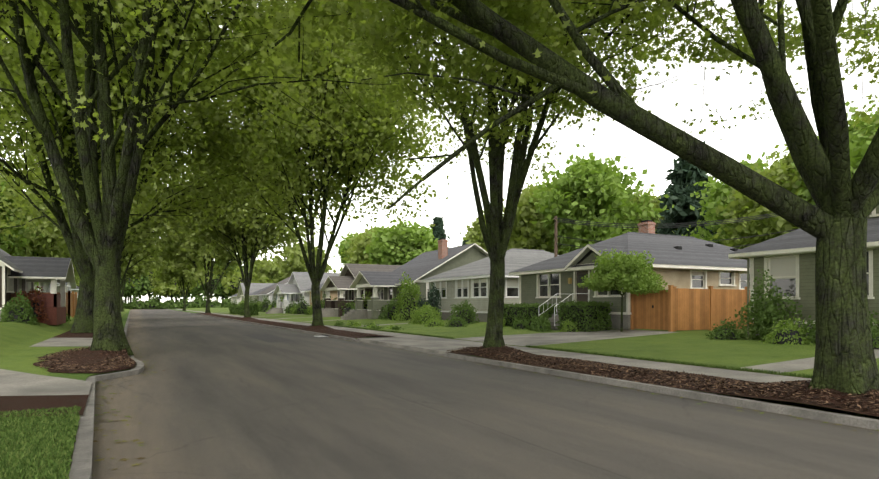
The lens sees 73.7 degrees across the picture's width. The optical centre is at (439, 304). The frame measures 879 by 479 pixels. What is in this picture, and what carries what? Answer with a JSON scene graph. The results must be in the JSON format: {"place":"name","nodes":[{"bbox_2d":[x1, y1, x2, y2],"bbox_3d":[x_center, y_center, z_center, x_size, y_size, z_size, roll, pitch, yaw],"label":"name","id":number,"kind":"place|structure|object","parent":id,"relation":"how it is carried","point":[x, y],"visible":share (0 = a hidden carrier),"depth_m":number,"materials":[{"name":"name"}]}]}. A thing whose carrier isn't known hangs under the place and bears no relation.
{"place":"outdoors","nodes":[
{"label":"outdoors","id":0,"kind":"place"},
{"bbox_2d":[0,309,135,478],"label":"lawn","id":1,"kind":"structure","parent":0,"point":[17,352],"depth_m":18.88,"materials":[{"name":"green plant"}]},
{"bbox_2d":[0,152,17,244],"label":"tree","id":2,"kind":"object","parent":1,"relation":"on","point":[3,220],"visible":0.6,"depth_m":56.12,"materials":[{"name":"green plant"}]},
{"bbox_2d":[0,290,39,324],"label":"shrub","id":3,"kind":"object","parent":1,"relation":"on","point":[11,311],"visible":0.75,"depth_m":30.68,"materials":[{"name":"green plant"}]},
{"bbox_2d":[0,174,45,255],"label":"tree","id":4,"kind":"object","parent":1,"relation":"on","point":[11,243],"visible":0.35,"depth_m":61.39,"materials":[{"name":"green plant"}]},
{"bbox_2d":[15,285,48,322],"bbox_3d":[-23.837,0.087,34.003,2.117,2.442,2.650,0,0,-27],"label":"red shrub","id":5,"kind":"object","parent":1,"relation":"on","point":[37,308],"visible":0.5,"depth_m":33.75,"materials":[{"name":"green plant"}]},
{"bbox_2d":[0,248,74,324],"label":"house","id":6,"kind":"structure","parent":1,"relation":"on","point":[19,273],"depth_m":34.42,"materials":[{"name":"grey wood"}]},
{"bbox_2d":[0,406,80,478],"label":"grass","id":7,"kind":"structure","parent":1,"relation":"on","point":[63,450],"depth_m":6.42,"materials":[{"name":"green plant"}]},
{"bbox_2d":[7,191,75,270],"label":"tree","id":8,"kind":"object","parent":1,"relation":"on","point":[37,246],"visible":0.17,"depth_m":73.44,"materials":[{"name":"green plant"}]},
{"bbox_2d":[0,330,92,416],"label":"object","id":9,"kind":"object","parent":1,"relation":"on","point":[20,391],"visible":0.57,"depth_m":10.39,"materials":[{"name":"concrete"}]},
{"bbox_2d":[0,0,269,332],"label":"tree","id":10,"kind":"object","parent":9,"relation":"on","point":[60,120],"visible":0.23,"depth_m":29.93,"materials":[{"name":"green plant"}]},
{"bbox_2d":[34,282,59,291],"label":"window","id":11,"kind":"structure","parent":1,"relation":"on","point":[46,286],"depth_m":51.16,"materials":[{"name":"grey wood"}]},
{"bbox_2d":[34,291,76,317],"bbox_3d":[-30.715,0.003,45.041,4.480,2.030,5.780,0,0,-27],"label":"fence","id":12,"kind":"object","parent":1,"relation":"on","point":[71,301],"visible":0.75,"depth_m":44.35,"materials":[{"name":"brown wood"}]},
{"bbox_2d":[57,264,76,292],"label":"house","id":13,"kind":"structure","parent":1,"relation":"on","point":[69,286],"depth_m":69.39,"materials":[{"name":"grey wood"}]},
{"bbox_2d":[62,253,79,281],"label":"tree","id":14,"kind":"object","parent":1,"relation":"on","point":[76,274],"visible":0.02,"depth_m":100.13,"materials":[{"name":"green plant"}]},
{"bbox_2d":[71,286,78,297],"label":"house","id":15,"kind":"structure","parent":1,"relation":"on","point":[75,290],"depth_m":78.27,"materials":[{"name":"grey wood"}]},
{"bbox_2d":[33,348,135,372],"bbox_3d":[-10.084,1.393,16.748,2.536,0.226,9.400,0,0,-27],"label":"mulch bed","id":16,"kind":"object","parent":1,"relation":"on","point":[86,354],"visible":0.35,"depth_m":15.30,"materials":[{"name":"brown wood"}]},
{"bbox_2d":[37,346,135,372],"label":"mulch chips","id":17,"kind":"object","parent":16,"relation":"on","point":[73,365],"visible":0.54,"depth_m":14.63,"materials":[{"name":"brown wood"}]},
{"bbox_2d":[0,129,198,260],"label":"tree","id":18,"kind":"object","parent":1,"relation":"on","point":[137,230],"visible":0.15,"depth_m":50.36,"materials":[{"name":"green plant"}]},
{"bbox_2d":[53,190,186,288],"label":"tree","id":19,"kind":"object","parent":1,"relation":"on","point":[130,253],"depth_m":83.77,"materials":[{"name":"green plant"}]},
{"bbox_2d":[123,300,130,308],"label":"shrub","id":20,"kind":"object","parent":1,"relation":"on","point":[125,305],"visible":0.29,"depth_m":197.76,"materials":[{"name":"green plant"}]},
{"bbox_2d":[120,273,153,302],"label":"tree","id":21,"kind":"object","parent":1,"relation":"on","point":[144,285],"visible":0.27,"depth_m":200.79,"materials":[{"name":"green plant"}]},
{"bbox_2d":[127,297,146,308],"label":"shrub","id":22,"kind":"object","parent":1,"relation":"on","point":[136,304],"visible":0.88,"depth_m":199.50,"materials":[{"name":"green plant"}]},
{"bbox_2d":[120,239,162,311],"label":"tree","id":23,"kind":"object","parent":1,"relation":"on","point":[140,269],"visible":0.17,"depth_m":123.12,"materials":[{"name":"green plant"}]},
{"bbox_2d":[0,0,421,355],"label":"tree","id":24,"kind":"object","parent":1,"relation":"on","point":[151,28],"visible":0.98,"depth_m":16.93,"materials":[{"name":"green plant"}]},
{"bbox_2d":[0,0,878,303],"label":"sky","id":25,"kind":"structure","parent":0,"point":[611,138],"materials":[{"name":"white"}]},
{"bbox_2d":[66,309,878,478],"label":"road","id":26,"kind":"structure","parent":0,"point":[218,398],"depth_m":8.14,"materials":[{"name":"grey asphalt"}]},
{"bbox_2d":[143,325,298,342],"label":"road patches","id":27,"kind":"object","parent":26,"relation":"on","point":[268,338],"visible":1,"depth_m":29.24,"materials":[{"name":"grey asphalt"}]},
{"bbox_2d":[69,309,878,478],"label":"kerb","id":28,"kind":"structure","parent":26,"relation":"on","point":[81,465],"depth_m":9.70,"materials":[{"name":"grey concrete"}]},
{"bbox_2d":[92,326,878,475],"bbox_3d":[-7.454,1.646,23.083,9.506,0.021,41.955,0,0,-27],"label":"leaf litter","id":29,"kind":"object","parent":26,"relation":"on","point":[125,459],"visible":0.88,"depth_m":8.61,"materials":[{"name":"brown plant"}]},
{"bbox_2d":[90,308,878,419],"bbox_3d":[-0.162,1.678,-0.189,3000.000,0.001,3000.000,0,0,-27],"label":"ground","id":30,"kind":"structure","parent":0,"point":[801,405],"depth_m":9.83,"materials":[{"name":"brown soil"}]},
{"bbox_2d":[136,271,166,298],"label":"tree","id":31,"kind":"object","parent":30,"relation":"on","point":[149,295],"depth_m":219.19,"materials":[{"name":"green plant"}]},
{"bbox_2d":[142,296,164,308],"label":"shrub","id":32,"kind":"object","parent":30,"relation":"on","point":[153,302],"visible":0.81,"depth_m":201.78,"materials":[{"name":"green plant"}]},
{"bbox_2d":[159,299,177,308],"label":"shrub","id":33,"kind":"object","parent":30,"relation":"on","point":[169,304],"visible":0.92,"depth_m":204.05,"materials":[{"name":"green plant"}]},
{"bbox_2d":[148,269,191,299],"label":"tree","id":34,"kind":"object","parent":30,"relation":"on","point":[162,289],"visible":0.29,"depth_m":205.11,"materials":[{"name":"green plant"}]},
{"bbox_2d":[178,309,811,382],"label":"sidewalk","id":35,"kind":"structure","parent":0,"point":[436,345],"depth_m":18.51,"materials":[{"name":"concrete"}]},
{"bbox_2d":[170,309,878,416],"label":"planting strip","id":36,"kind":"object","parent":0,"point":[351,334],"visible":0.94,"depth_m":11.60,"materials":[{"name":"brown soil"}]},
{"bbox_2d":[148,240,218,310],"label":"tree","id":37,"kind":"object","parent":36,"relation":"on","point":[168,276],"visible":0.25,"depth_m":135.73,"materials":[{"name":"green plant"}]},
{"bbox_2d":[152,199,269,312],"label":"tree","id":38,"kind":"object","parent":36,"relation":"on","point":[190,254],"visible":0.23,"depth_m":89.89,"materials":[{"name":"green plant"}]},
{"bbox_2d":[157,123,325,316],"bbox_3d":[-19.612,-8.421,59.456,16.943,19.948,15.299,0,0,-27],"label":"tree","id":39,"kind":"object","parent":36,"relation":"on","point":[262,234],"visible":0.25,"depth_m":57.90,"materials":[{"name":"green plant"}]},
{"bbox_2d":[152,0,463,325],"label":"tree","id":40,"kind":"object","parent":36,"relation":"on","point":[328,162],"visible":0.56,"depth_m":33.64,"materials":[{"name":"green plant"}]},
{"bbox_2d":[117,0,878,404],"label":"tree","id":41,"kind":"object","parent":36,"relation":"on","point":[505,34],"visible":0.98,"depth_m":9.24,"materials":[{"name":"green plant"}]},
{"bbox_2d":[262,0,734,348],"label":"tree","id":42,"kind":"object","parent":36,"relation":"on","point":[496,233],"visible":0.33,"depth_m":17.79,"materials":[{"name":"green plant"}]},
{"bbox_2d":[447,345,878,414],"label":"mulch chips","id":43,"kind":"object","parent":36,"relation":"on","point":[714,379],"visible":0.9,"depth_m":11.65,"materials":[{"name":"brown wood"}]},
{"bbox_2d":[182,308,878,378],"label":"lawn","id":44,"kind":"structure","parent":0,"point":[694,346],"depth_m":19.66,"materials":[{"name":"green plant"}]},
{"bbox_2d":[175,298,193,308],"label":"shrub","id":45,"kind":"object","parent":44,"relation":"on","point":[179,303],"visible":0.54,"depth_m":206.48,"materials":[{"name":"green plant"}]},
{"bbox_2d":[166,279,204,298],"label":"tree","id":46,"kind":"object","parent":44,"relation":"on","point":[198,289],"visible":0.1,"depth_m":213.56,"materials":[{"name":"green plant"}]},
{"bbox_2d":[189,295,205,307],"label":"shrub","id":47,"kind":"object","parent":44,"relation":"on","point":[200,302],"visible":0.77,"depth_m":208.48,"materials":[{"name":"green plant"}]},
{"bbox_2d":[205,299,221,307],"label":"shrub","id":48,"kind":"object","parent":44,"relation":"on","point":[215,304],"visible":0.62,"depth_m":210.81,"materials":[{"name":"green plant"}]},
{"bbox_2d":[203,264,248,299],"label":"tree","id":49,"kind":"object","parent":44,"relation":"on","point":[219,289],"visible":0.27,"depth_m":216.80,"materials":[{"name":"green plant"}]},
{"bbox_2d":[221,298,230,307],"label":"shrub","id":50,"kind":"object","parent":44,"relation":"on","point":[225,302],"visible":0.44,"depth_m":212.80,"materials":[{"name":"green plant"}]},
{"bbox_2d":[229,294,238,303],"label":"house","id":51,"kind":"structure","parent":44,"relation":"on","point":[234,298],"depth_m":136.56,"materials":[{"name":"white wood"}]},
{"bbox_2d":[229,304,239,314],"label":"hedge","id":52,"kind":"object","parent":44,"relation":"on","point":[234,309],"visible":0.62,"depth_m":86.57,"materials":[{"name":"green plant"}]},
{"bbox_2d":[221,267,260,295],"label":"tree","id":53,"kind":"object","parent":44,"relation":"on","point":[233,283],"visible":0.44,"depth_m":214.12,"materials":[{"name":"green plant"}]},
{"bbox_2d":[239,303,258,315],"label":"hedge","id":54,"kind":"object","parent":44,"relation":"on","point":[254,309],"visible":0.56,"depth_m":76.43,"materials":[{"name":"green plant"}]},
{"bbox_2d":[237,283,274,302],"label":"house","id":55,"kind":"structure","parent":44,"relation":"on","point":[254,287],"depth_m":127.44,"materials":[{"name":"grey wood"}]},
{"bbox_2d":[249,283,276,302],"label":"house","id":56,"kind":"structure","parent":44,"relation":"on","point":[252,296],"depth_m":115.34,"materials":[{"name":"grey wood"}]},
{"bbox_2d":[258,295,270,311],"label":"shrub","id":57,"kind":"object","parent":44,"relation":"on","point":[265,304],"visible":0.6,"depth_m":96.48,"materials":[{"name":"green plant"}]},
{"bbox_2d":[248,259,283,282],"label":"tree","id":58,"kind":"object","parent":44,"relation":"on","point":[263,271],"visible":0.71,"depth_m":217.79,"materials":[{"name":"green plant"}]},
{"bbox_2d":[266,301,275,310],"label":"shrub","id":59,"kind":"object","parent":44,"relation":"on","point":[272,305],"visible":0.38,"depth_m":90.73,"materials":[{"name":"green plant"}]},
{"bbox_2d":[256,277,289,303],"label":"house","id":60,"kind":"structure","parent":44,"relation":"on","point":[271,289],"depth_m":106.09,"materials":[{"name":"grey wood"}]},
{"bbox_2d":[269,292,287,304],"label":"house","id":61,"kind":"structure","parent":44,"relation":"on","point":[274,297],"depth_m":97.33,"materials":[{"name":"grey wood"}]},
{"bbox_2d":[284,302,295,313],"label":"shrub","id":62,"kind":"object","parent":44,"relation":"on","point":[287,310],"visible":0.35,"depth_m":79.91,"materials":[{"name":"green plant"}]},
{"bbox_2d":[292,295,309,313],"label":"shrub","id":63,"kind":"object","parent":44,"relation":"on","point":[300,307],"visible":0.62,"depth_m":75.20,"materials":[{"name":"green plant"}]},
{"bbox_2d":[266,272,339,313],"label":"house","id":64,"kind":"structure","parent":44,"relation":"on","point":[297,286],"depth_m":82.73,"materials":[{"name":"grey wood"}]},
{"bbox_2d":[270,240,335,278],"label":"tree","id":65,"kind":"object","parent":44,"relation":"on","point":[296,263],"visible":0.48,"depth_m":148.01,"materials":[{"name":"green plant"}]},
{"bbox_2d":[305,283,337,306],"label":"house","id":66,"kind":"structure","parent":44,"relation":"on","point":[333,294],"depth_m":72.19,"materials":[{"name":"paint"}]},
{"bbox_2d":[321,294,336,307],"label":"shrub","id":67,"kind":"object","parent":44,"relation":"on","point":[323,303],"visible":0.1,"depth_m":64.68,"materials":[{"name":"green plant"}]},
{"bbox_2d":[338,301,354,315],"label":"shrub","id":68,"kind":"object","parent":44,"relation":"on","point":[348,308],"visible":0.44,"depth_m":58.50,"materials":[{"name":"green plant"}]},
{"bbox_2d":[333,232,361,271],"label":"tree","id":69,"kind":"object","parent":44,"relation":"on","point":[342,246],"visible":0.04,"depth_m":127.41,"materials":[{"name":"green plant"}]},
{"bbox_2d":[312,263,401,316],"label":"house","id":70,"kind":"structure","parent":44,"relation":"on","point":[341,283],"depth_m":61.33,"materials":[{"name":"grey wood"}]},
{"bbox_2d":[341,225,384,264],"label":"tree","id":71,"kind":"object","parent":44,"relation":"on","point":[359,244],"visible":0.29,"depth_m":106.02,"materials":[{"name":"green plant"}]},
{"bbox_2d":[354,289,372,308],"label":"shrub","id":72,"kind":"object","parent":44,"relation":"on","point":[366,298],"visible":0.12,"depth_m":53.79,"materials":[{"name":"green plant"}]},
{"bbox_2d":[378,305,386,318],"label":"shrub","id":73,"kind":"object","parent":44,"relation":"on","point":[382,312],"visible":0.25,"depth_m":49.90,"materials":[{"name":"green plant"}]},
{"bbox_2d":[381,296,398,319],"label":"shrub","id":74,"kind":"object","parent":44,"relation":"on","point":[391,309],"visible":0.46,"depth_m":47.95,"materials":[{"name":"green plant"}]},
{"bbox_2d":[362,219,437,264],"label":"tree","id":75,"kind":"object","parent":44,"relation":"on","point":[402,244],"visible":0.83,"depth_m":92.37,"materials":[{"name":"green plant"}]},
{"bbox_2d":[392,272,421,320],"bbox_3d":[-2.302,-0.056,45.406,2.488,4.936,2.903,0,0,-27],"label":"shrub","id":76,"kind":"object","parent":44,"relation":"on","point":[407,303],"visible":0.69,"depth_m":44.97,"materials":[{"name":"green plant"}]},
{"bbox_2d":[341,238,488,319],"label":"house","id":77,"kind":"structure","parent":44,"relation":"on","point":[420,267],"depth_m":50.97,"materials":[{"name":"grey wood"}]},
{"bbox_2d":[417,295,431,309],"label":"shrub","id":78,"kind":"object","parent":44,"relation":"on","point":[422,302],"visible":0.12,"depth_m":43.48,"materials":[{"name":"green plant"}]},
{"bbox_2d":[408,302,442,323],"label":"shrub","id":79,"kind":"object","parent":44,"relation":"on","point":[421,315],"visible":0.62,"depth_m":39.19,"materials":[{"name":"green plant"}]},
{"bbox_2d":[423,318,444,326],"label":"shrub","id":80,"kind":"object","parent":44,"relation":"on","point":[434,322],"visible":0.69,"depth_m":35.69,"materials":[{"name":"green plant"}]},
{"bbox_2d":[427,283,441,319],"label":"shrub","id":81,"kind":"object","parent":44,"relation":"on","point":[432,302],"visible":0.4,"depth_m":41.61,"materials":[{"name":"green plant"}]},
{"bbox_2d":[430,216,449,247],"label":"conifer tree","id":82,"kind":"object","parent":44,"relation":"on","point":[439,231],"visible":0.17,"depth_m":104.24,"materials":[{"name":"green plant"}]},
{"bbox_2d":[445,315,467,326],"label":"shrub","id":83,"kind":"object","parent":44,"relation":"on","point":[454,322],"visible":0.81,"depth_m":34.41,"materials":[{"name":"green plant"}]},
{"bbox_2d":[449,299,479,323],"bbox_3d":[1.591,0.727,37.912,2.250,2.164,1.733,0,0,38],"label":"shrub","id":84,"kind":"object","parent":44,"relation":"on","point":[467,313],"visible":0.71,"depth_m":37.40,"materials":[{"name":"green plant"}]},
{"bbox_2d":[458,210,503,250],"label":"tree","id":85,"kind":"object","parent":44,"relation":"on","point":[473,234],"visible":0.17,"depth_m":78.81,"materials":[{"name":"green plant"}]},
{"bbox_2d":[421,248,558,321],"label":"house","id":86,"kind":"structure","parent":44,"relation":"on","point":[463,283],"depth_m":41.16,"materials":[{"name":"grey wood"}]},
{"bbox_2d":[512,318,529,329],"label":"shrub","id":87,"kind":"object","parent":44,"relation":"on","point":[519,324],"visible":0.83,"depth_m":30.17,"materials":[{"name":"green plant"}]},
{"bbox_2d":[503,302,557,325],"bbox_3d":[4.842,0.650,32.182,1.514,1.591,4.258,0,0,-27],"label":"hedge","id":88,"kind":"object","parent":44,"relation":"on","point":[521,311],"visible":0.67,"depth_m":31.53,"materials":[{"name":"green plant"}]},
{"bbox_2d":[503,176,565,254],"bbox_3d":[11.098,-5.761,59.976,12.267,14.567,11.795,0,0,-42],"label":"tree","id":89,"kind":"object","parent":44,"relation":"on","point":[526,233],"visible":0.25,"depth_m":56.84,"materials":[{"name":"green plant"}]},
{"bbox_2d":[526,313,552,330],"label":"shrub","id":90,"kind":"object","parent":44,"relation":"on","point":[532,326],"visible":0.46,"depth_m":28.93,"materials":[{"name":"green plant"}]},
{"bbox_2d":[534,320,551,331],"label":"shrub","id":91,"kind":"object","parent":44,"relation":"on","point":[542,327],"visible":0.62,"depth_m":28.01,"materials":[{"name":"green plant"}]},
{"bbox_2d":[560,319,579,331],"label":"shrub","id":92,"kind":"object","parent":44,"relation":"on","point":[571,327],"visible":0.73,"depth_m":27.09,"materials":[{"name":"green plant"}]},
{"bbox_2d":[556,300,612,331],"bbox_3d":[6.837,0.590,27.743,1.814,1.646,2.420,0,0,-27],"label":"hedge","id":93,"kind":"object","parent":44,"relation":"on","point":[592,316],"visible":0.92,"depth_m":26.98,"materials":[{"name":"green plant"}]},
{"bbox_2d":[529,144,673,253],"bbox_3d":[13.364,-6.090,51.512,12.434,15.225,11.679,0,0,-27],"label":"tree","id":94,"kind":"object","parent":44,"relation":"on","point":[591,189],"visible":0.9,"depth_m":49.01,"materials":[{"name":"green plant"}]},
{"bbox_2d":[576,248,667,331],"bbox_3d":[8.031,-0.579,25.903,4.091,3.790,3.284,0,0,26],"label":"tree","id":95,"kind":"object","parent":44,"relation":"on","point":[628,273],"visible":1,"depth_m":25.23,"materials":[{"name":"green plant"}]},
{"bbox_2d":[508,220,749,329],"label":"house","id":96,"kind":"structure","parent":44,"relation":"on","point":[689,262],"depth_m":30.55,"materials":[{"name":"beige wood"}]},
{"bbox_2d":[616,184,677,233],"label":"tree","id":97,"kind":"object","parent":44,"relation":"on","point":[655,201],"visible":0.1,"depth_m":66.06,"materials":[{"name":"green plant"}]},
{"bbox_2d":[553,205,816,256],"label":"power lines","id":98,"kind":"object","parent":44,"relation":"on","point":[555,218],"visible":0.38,"depth_m":38.84,"materials":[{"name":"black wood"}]},
{"bbox_2d":[655,133,719,243],"bbox_3d":[26.253,-7.944,61.483,11.935,19.779,12.318,0,0,-27],"label":"conifer tree","id":99,"kind":"object","parent":44,"relation":"on","point":[682,175],"visible":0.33,"depth_m":60.32,"materials":[{"name":"green plant"}]},
{"bbox_2d":[630,285,752,331],"bbox_3d":[14.878,0.218,28.975,12.730,2.080,2.660,0,0,-27],"label":"cedar fence","id":100,"kind":"object","parent":44,"relation":"on","point":[673,308],"visible":0.5,"depth_m":26.07,"materials":[{"name":"brown wood"}]},
{"bbox_2d":[703,317,745,339],"bbox_3d":[10.186,0.966,20.855,1.329,1.059,1.518,0,0,-27],"label":"shrub","id":101,"kind":"object","parent":44,"relation":"on","point":[727,331],"visible":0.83,"depth_m":20.68,"materials":[{"name":"green plant"}]},
{"bbox_2d":[672,152,781,248],"bbox_3d":[27.313,-5.855,52.049,11.139,14.754,13.827,0,0,-27],"label":"tree","id":102,"kind":"object","parent":44,"relation":"on","point":[720,193],"visible":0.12,"depth_m":50.65,"materials":[{"name":"green plant"}]},
{"bbox_2d":[710,144,811,248],"bbox_3d":[26.856,-5.846,46.083,12.655,14.740,11.579,0,0,11],"label":"tree","id":103,"kind":"object","parent":44,"relation":"on","point":[741,205],"visible":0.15,"depth_m":44.40,"materials":[{"name":"green plant"}]},
{"bbox_2d":[734,266,802,339],"bbox_3d":[11.287,0.096,20.169,2.067,2.825,1.847,0,0,27],"label":"shrub","id":104,"kind":"object","parent":44,"relation":"on","point":[766,315],"visible":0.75,"depth_m":20.02,"materials":[{"name":"green plant"}]},
{"bbox_2d":[759,317,814,344],"bbox_3d":[11.130,0.948,18.708,1.501,1.134,1.801,0,0,-27],"label":"shrub","id":105,"kind":"object","parent":44,"relation":"on","point":[791,335],"visible":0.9,"depth_m":18.47,"materials":[{"name":"green plant"}]},
{"bbox_2d":[728,205,878,336],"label":"house","id":106,"kind":"structure","parent":44,"relation":"on","point":[787,260],"depth_m":20.22,"materials":[{"name":"grey wood"}]},
{"bbox_2d":[775,100,878,223],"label":"tree","id":107,"kind":"object","parent":44,"relation":"on","point":[859,144],"visible":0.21,"depth_m":37.75,"materials":[{"name":"green plant"}]},
{"bbox_2d":[796,310,878,344],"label":"shrub","id":108,"kind":"object","parent":44,"relation":"on","point":[812,332],"visible":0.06,"depth_m":18.03,"materials":[{"name":"green plant"}]},
{"bbox_2d":[867,114,878,140],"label":"tree","id":109,"kind":"object","parent":44,"relation":"on","point":[876,121],"depth_m":36.21,"materials":[{"name":"green plant"}]},
{"bbox_2d":[871,328,878,348],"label":"shrub","id":110,"kind":"object","parent":44,"relation":"on","point":[875,338],"visible":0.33,"depth_m":16.35,"materials":[{"name":"green plant"}]},
{"bbox_2d":[225,312,878,373],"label":"driveway","id":111,"kind":"structure","parent":0,"point":[536,339],"depth_m":23.59,"materials":[{"name":"concrete"}]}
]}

